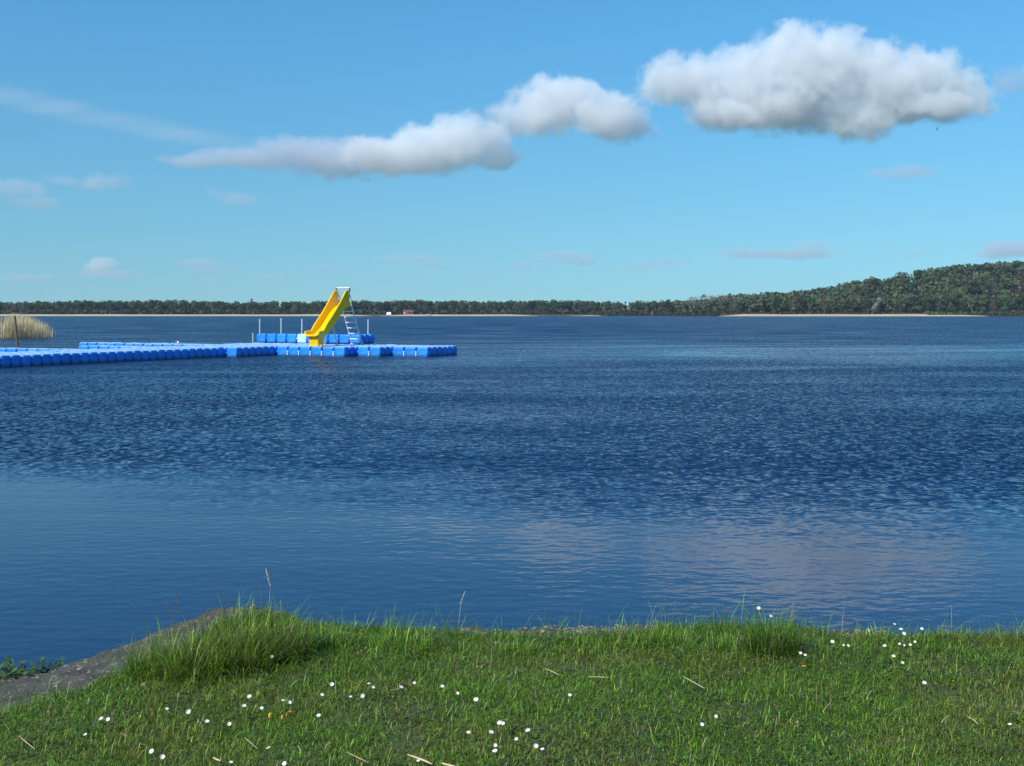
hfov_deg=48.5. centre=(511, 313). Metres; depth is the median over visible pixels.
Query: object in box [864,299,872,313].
broadleaf tree
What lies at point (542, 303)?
broadleaf tree
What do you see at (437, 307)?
broadleaf tree
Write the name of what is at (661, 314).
waterside scrub
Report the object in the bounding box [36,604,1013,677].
gravel
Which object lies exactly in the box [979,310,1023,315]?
shore scrub
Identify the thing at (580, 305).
broadleaf tree
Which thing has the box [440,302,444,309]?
broadleaf tree
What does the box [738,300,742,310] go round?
broadleaf tree
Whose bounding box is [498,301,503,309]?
broadleaf tree
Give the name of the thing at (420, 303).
broadleaf tree
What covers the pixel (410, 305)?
broadleaf tree
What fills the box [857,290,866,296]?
broadleaf tree
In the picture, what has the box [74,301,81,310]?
broadleaf tree
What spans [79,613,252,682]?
grass tuft
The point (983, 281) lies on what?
broadleaf tree
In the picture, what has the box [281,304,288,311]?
broadleaf tree
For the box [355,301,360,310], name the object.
broadleaf tree
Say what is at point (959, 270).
broadleaf tree
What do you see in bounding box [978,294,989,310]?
broadleaf tree
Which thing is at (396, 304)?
broadleaf tree
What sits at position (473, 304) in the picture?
broadleaf tree
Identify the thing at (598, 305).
broadleaf tree
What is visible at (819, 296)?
broadleaf tree
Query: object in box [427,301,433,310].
broadleaf tree
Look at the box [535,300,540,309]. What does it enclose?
broadleaf tree
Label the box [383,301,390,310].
broadleaf tree
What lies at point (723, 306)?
broadleaf tree
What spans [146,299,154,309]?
broadleaf tree
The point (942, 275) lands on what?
broadleaf tree
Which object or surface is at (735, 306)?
broadleaf tree
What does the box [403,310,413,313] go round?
boathouse
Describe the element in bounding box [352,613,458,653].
grass tuft
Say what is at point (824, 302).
broadleaf tree
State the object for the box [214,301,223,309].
broadleaf tree
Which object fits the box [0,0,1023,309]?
sky
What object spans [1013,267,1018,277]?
broadleaf tree
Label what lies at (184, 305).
broadleaf tree
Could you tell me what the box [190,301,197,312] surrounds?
broadleaf tree
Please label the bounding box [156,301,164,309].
broadleaf tree
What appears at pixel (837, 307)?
broadleaf tree
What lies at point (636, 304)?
broadleaf tree
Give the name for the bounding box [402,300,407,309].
broadleaf tree
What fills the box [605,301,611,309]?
broadleaf tree
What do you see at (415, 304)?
broadleaf tree
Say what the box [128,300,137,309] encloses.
broadleaf tree
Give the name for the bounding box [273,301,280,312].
broadleaf tree
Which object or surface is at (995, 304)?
broadleaf tree
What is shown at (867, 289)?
broadleaf tree
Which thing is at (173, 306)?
broadleaf tree
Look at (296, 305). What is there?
broadleaf tree
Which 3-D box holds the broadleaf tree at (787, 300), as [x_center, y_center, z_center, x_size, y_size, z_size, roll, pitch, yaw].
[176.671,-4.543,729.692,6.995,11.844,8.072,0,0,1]
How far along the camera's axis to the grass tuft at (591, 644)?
4.93 m
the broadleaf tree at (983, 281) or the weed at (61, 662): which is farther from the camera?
the broadleaf tree at (983, 281)
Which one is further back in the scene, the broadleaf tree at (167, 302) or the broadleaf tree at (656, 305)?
the broadleaf tree at (167, 302)
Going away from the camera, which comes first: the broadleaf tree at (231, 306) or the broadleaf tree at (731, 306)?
the broadleaf tree at (731, 306)
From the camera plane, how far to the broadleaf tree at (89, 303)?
795.88 m
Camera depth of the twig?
3.97 m
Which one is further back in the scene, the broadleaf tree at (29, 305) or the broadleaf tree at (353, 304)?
the broadleaf tree at (353, 304)
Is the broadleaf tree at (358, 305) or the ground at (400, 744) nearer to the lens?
the ground at (400, 744)
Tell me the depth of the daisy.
3.79 m
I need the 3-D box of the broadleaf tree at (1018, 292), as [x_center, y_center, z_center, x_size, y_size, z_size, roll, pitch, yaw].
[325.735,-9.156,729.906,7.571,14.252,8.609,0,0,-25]
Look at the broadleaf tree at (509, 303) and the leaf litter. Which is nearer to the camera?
the leaf litter
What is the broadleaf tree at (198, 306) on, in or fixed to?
on the hill
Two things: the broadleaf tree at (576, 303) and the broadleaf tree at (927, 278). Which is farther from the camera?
the broadleaf tree at (576, 303)
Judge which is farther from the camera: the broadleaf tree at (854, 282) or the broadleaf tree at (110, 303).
the broadleaf tree at (854, 282)
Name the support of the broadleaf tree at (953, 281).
on the hill
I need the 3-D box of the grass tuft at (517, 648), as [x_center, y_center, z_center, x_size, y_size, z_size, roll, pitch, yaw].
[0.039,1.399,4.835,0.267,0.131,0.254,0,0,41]
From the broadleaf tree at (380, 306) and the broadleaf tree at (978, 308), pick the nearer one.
the broadleaf tree at (978, 308)
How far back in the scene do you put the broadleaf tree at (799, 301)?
732.95 m
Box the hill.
[59,276,1023,315]
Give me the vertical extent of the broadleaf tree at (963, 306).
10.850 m
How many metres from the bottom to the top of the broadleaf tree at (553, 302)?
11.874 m
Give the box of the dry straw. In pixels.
[407,754,432,764]
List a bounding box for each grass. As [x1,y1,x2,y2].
[923,311,1023,314]
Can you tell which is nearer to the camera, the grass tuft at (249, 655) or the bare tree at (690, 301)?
the grass tuft at (249, 655)
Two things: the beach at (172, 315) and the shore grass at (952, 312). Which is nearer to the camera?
the shore grass at (952, 312)
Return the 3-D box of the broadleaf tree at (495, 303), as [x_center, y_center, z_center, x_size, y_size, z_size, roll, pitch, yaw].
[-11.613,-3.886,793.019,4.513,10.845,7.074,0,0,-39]
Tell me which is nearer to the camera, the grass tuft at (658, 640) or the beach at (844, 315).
the grass tuft at (658, 640)
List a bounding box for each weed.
[0,656,45,677]
[30,655,67,672]
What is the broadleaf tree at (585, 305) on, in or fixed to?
on the hill
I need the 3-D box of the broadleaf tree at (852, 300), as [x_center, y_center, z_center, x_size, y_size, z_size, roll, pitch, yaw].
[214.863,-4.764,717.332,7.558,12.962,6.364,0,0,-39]
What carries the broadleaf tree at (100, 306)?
on the hill
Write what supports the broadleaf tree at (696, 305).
on the hill
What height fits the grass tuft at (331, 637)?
0.122 m
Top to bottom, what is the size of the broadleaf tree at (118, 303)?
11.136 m
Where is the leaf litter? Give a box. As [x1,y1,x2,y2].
[720,311,968,313]
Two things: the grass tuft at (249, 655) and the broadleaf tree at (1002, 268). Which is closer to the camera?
the grass tuft at (249, 655)
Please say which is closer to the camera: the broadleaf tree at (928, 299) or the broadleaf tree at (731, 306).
the broadleaf tree at (928, 299)
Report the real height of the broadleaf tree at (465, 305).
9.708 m
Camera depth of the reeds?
76.74 m
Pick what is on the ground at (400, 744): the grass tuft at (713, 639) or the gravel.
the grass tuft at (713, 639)
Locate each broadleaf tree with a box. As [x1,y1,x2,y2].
[7,303,13,313]
[24,303,31,310]
[33,302,40,310]
[42,302,49,311]
[55,301,62,309]
[64,301,71,309]
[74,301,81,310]
[80,300,88,309]
[85,300,94,309]
[96,301,104,310]
[107,300,115,311]
[115,301,122,309]
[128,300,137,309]
[134,301,141,310]
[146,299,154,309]
[152,300,160,309]
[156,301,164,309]
[164,299,170,309]
[170,299,177,309]
[179,300,187,310]
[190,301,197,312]
[194,301,202,310]
[201,300,206,310]
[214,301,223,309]
[227,302,234,309]
[239,303,246,310]
[251,302,257,309]
[257,302,263,309]
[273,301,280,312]
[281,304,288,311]
[294,303,299,310]
[301,303,308,312]
[310,301,317,309]
[320,301,325,309]
[349,300,357,309]
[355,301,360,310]
[361,299,369,309]
[367,302,374,313]
[377,302,384,309]
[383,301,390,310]
[392,300,400,308]
[397,300,403,311]
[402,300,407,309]
[407,300,414,309]
[412,300,418,309]
[416,299,424,309]
[422,300,429,309]
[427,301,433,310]
[434,301,439,310]
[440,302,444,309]
[448,300,456,309]
[457,300,464,309]
[463,302,468,312]
[471,302,478,311]
[485,301,493,309]
[492,300,498,312]
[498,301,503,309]
[505,300,513,310]
[512,302,518,309]
[521,302,527,309]
[527,300,534,309]
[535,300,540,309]
[539,300,546,309]
[549,299,555,309]
[554,302,561,310]
[559,300,567,310]
[568,300,574,309]
[572,300,579,309]
[578,301,582,313]
[582,301,589,313]
[590,301,596,310]
[596,302,601,309]
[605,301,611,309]
[633,300,641,309]
[653,302,658,309]
[664,299,673,311]
[693,303,700,309]
[719,301,728,311]
[727,300,733,311]
[731,299,740,313]
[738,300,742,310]
[747,299,753,309]
[784,298,790,311]
[788,297,798,313]
[793,295,804,308]
[814,294,823,310]
[819,299,830,312]
[835,297,846,309]
[846,296,857,313]
[850,280,860,284]
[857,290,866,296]
[861,297,870,308]
[863,286,874,298]
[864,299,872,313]
[870,298,880,313]
[896,299,904,313]
[922,276,932,285]
[924,296,933,308]
[927,288,935,295]
[935,298,945,310]
[940,270,948,276]
[945,294,958,311]
[949,278,960,286]
[954,268,964,277]
[956,299,967,311]
[962,278,973,286]
[963,270,971,282]
[971,278,983,294]
[976,294,989,310]
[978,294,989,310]
[980,277,988,289]
[986,282,999,293]
[987,299,996,310]
[992,294,1002,309]
[997,265,1010,275]
[997,295,1010,310]
[1007,299,1018,310]
[1008,280,1018,292]
[1011,288,1023,296]
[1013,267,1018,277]
[1017,297,1023,308]
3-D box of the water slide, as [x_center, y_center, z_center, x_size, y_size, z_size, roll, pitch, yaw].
[-7.092,0.103,45.695,0.775,2.352,3.188,0,0,27]
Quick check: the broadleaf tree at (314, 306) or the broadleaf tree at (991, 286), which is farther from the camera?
the broadleaf tree at (314, 306)
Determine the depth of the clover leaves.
4.04 m
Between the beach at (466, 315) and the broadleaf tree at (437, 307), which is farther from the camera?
the broadleaf tree at (437, 307)
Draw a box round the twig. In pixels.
[403,699,458,717]
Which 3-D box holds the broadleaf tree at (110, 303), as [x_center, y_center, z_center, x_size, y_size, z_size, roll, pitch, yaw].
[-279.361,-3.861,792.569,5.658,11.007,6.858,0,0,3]
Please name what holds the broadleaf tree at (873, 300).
on the hill
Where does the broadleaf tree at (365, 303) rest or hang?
on the hill
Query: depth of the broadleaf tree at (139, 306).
793.41 m
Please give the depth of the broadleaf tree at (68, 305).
798.08 m
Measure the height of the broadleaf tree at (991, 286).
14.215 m
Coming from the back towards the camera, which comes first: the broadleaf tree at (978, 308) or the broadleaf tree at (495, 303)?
the broadleaf tree at (495, 303)
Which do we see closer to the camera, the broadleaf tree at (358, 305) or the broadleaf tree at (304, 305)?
the broadleaf tree at (304, 305)
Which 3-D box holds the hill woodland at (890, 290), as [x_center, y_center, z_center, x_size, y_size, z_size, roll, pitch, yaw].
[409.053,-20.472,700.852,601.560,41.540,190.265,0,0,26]
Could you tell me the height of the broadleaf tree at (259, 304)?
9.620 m
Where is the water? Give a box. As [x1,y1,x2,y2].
[0,316,1023,673]
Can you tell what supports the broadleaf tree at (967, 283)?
on the hill
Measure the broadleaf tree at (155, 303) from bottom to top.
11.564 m
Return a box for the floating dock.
[0,318,457,367]
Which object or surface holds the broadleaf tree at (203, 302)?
on the hill
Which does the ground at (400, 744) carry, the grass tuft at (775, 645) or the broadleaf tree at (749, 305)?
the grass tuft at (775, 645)
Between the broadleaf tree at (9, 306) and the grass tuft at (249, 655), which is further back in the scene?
the broadleaf tree at (9, 306)
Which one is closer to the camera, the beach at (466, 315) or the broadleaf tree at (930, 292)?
the broadleaf tree at (930, 292)
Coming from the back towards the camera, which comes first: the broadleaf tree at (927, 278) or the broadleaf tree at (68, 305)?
the broadleaf tree at (68, 305)
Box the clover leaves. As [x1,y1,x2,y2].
[0,618,1023,765]
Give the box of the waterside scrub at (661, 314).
[599,312,720,315]
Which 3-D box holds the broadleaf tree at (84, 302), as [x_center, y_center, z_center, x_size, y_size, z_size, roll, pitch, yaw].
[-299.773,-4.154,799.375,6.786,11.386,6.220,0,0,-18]
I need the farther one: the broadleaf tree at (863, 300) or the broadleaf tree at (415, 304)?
the broadleaf tree at (415, 304)
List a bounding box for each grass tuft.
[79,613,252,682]
[150,597,312,679]
[231,602,334,665]
[311,618,361,648]
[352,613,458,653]
[489,637,543,662]
[574,634,600,648]
[623,608,703,648]
[691,624,748,651]
[707,603,858,661]
[850,622,898,645]
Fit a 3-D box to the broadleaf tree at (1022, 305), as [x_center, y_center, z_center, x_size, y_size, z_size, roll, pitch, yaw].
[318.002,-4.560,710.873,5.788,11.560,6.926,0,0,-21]
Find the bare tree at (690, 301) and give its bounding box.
[685,297,694,308]
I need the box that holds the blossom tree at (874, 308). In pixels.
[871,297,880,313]
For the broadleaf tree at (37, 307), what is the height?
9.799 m
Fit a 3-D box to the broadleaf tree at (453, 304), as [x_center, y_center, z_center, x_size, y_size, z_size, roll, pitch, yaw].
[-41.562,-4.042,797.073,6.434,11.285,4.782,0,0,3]
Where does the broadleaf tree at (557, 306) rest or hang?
on the hill
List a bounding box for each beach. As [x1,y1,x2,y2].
[0,314,364,315]
[388,314,530,315]
[727,314,975,315]
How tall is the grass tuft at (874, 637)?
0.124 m
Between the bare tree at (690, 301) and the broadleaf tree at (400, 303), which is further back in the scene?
the broadleaf tree at (400, 303)
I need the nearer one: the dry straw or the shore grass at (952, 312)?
the dry straw
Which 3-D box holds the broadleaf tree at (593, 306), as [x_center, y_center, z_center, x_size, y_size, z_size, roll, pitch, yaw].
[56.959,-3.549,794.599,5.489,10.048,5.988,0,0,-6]
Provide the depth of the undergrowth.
788.80 m
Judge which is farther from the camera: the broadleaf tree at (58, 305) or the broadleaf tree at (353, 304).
the broadleaf tree at (353, 304)
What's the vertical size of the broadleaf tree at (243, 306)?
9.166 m
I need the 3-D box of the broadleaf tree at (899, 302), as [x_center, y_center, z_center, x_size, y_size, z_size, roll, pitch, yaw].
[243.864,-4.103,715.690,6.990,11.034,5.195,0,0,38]
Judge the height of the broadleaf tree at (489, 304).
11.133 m
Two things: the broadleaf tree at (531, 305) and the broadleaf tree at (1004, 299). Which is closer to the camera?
the broadleaf tree at (1004, 299)
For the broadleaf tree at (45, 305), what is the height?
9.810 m
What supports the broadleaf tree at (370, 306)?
on the hill
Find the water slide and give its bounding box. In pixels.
[304,287,362,345]
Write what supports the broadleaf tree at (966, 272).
on the hill
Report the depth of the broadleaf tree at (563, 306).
793.69 m
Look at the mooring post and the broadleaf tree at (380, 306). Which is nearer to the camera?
the mooring post
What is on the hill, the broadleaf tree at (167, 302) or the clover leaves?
the broadleaf tree at (167, 302)
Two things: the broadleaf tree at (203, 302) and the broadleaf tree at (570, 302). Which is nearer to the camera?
the broadleaf tree at (203, 302)
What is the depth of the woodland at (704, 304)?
801.65 m
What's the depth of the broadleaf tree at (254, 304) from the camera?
798.25 m
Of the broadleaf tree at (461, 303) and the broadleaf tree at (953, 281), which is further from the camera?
the broadleaf tree at (461, 303)
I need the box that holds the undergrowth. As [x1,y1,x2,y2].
[0,308,717,313]
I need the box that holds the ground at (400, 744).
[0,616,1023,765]
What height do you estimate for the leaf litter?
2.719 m
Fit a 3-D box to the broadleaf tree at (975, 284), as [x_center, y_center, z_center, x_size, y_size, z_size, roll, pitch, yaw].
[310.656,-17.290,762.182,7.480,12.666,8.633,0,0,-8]
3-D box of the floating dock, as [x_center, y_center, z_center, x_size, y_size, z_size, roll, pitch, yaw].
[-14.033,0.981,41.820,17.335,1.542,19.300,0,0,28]
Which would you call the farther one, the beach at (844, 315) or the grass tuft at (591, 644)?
the beach at (844, 315)
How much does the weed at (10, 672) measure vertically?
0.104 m
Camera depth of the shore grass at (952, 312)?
705.63 m
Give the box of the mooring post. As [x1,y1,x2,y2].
[14,316,18,347]
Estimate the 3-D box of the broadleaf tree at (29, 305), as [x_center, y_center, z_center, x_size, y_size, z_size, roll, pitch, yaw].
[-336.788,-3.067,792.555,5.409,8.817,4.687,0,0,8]
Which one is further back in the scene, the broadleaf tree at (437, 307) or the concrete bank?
the broadleaf tree at (437, 307)
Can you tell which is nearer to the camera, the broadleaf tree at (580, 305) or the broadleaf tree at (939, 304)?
the broadleaf tree at (939, 304)
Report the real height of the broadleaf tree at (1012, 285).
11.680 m
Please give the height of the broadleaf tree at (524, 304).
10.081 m
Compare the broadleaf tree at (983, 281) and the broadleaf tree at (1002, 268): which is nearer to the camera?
the broadleaf tree at (983, 281)
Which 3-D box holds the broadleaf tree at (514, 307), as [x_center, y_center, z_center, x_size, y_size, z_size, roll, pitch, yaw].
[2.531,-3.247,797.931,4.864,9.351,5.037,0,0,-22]
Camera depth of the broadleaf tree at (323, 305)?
792.78 m
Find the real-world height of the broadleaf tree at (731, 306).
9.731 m
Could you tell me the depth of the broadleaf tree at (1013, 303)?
709.42 m
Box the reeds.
[0,313,55,338]
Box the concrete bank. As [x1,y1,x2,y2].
[0,606,1005,714]
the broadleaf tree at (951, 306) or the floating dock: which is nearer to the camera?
the floating dock
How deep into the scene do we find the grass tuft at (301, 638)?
4.76 m
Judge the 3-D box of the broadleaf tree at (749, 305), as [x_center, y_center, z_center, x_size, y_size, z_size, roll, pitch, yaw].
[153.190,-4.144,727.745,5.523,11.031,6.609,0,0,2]
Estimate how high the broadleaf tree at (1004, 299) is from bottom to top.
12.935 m
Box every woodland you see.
[0,299,768,312]
[713,260,1023,313]
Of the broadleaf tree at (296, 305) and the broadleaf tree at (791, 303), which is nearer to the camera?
the broadleaf tree at (791, 303)
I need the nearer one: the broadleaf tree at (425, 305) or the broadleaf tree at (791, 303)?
the broadleaf tree at (791, 303)
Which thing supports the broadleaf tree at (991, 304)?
on the hill

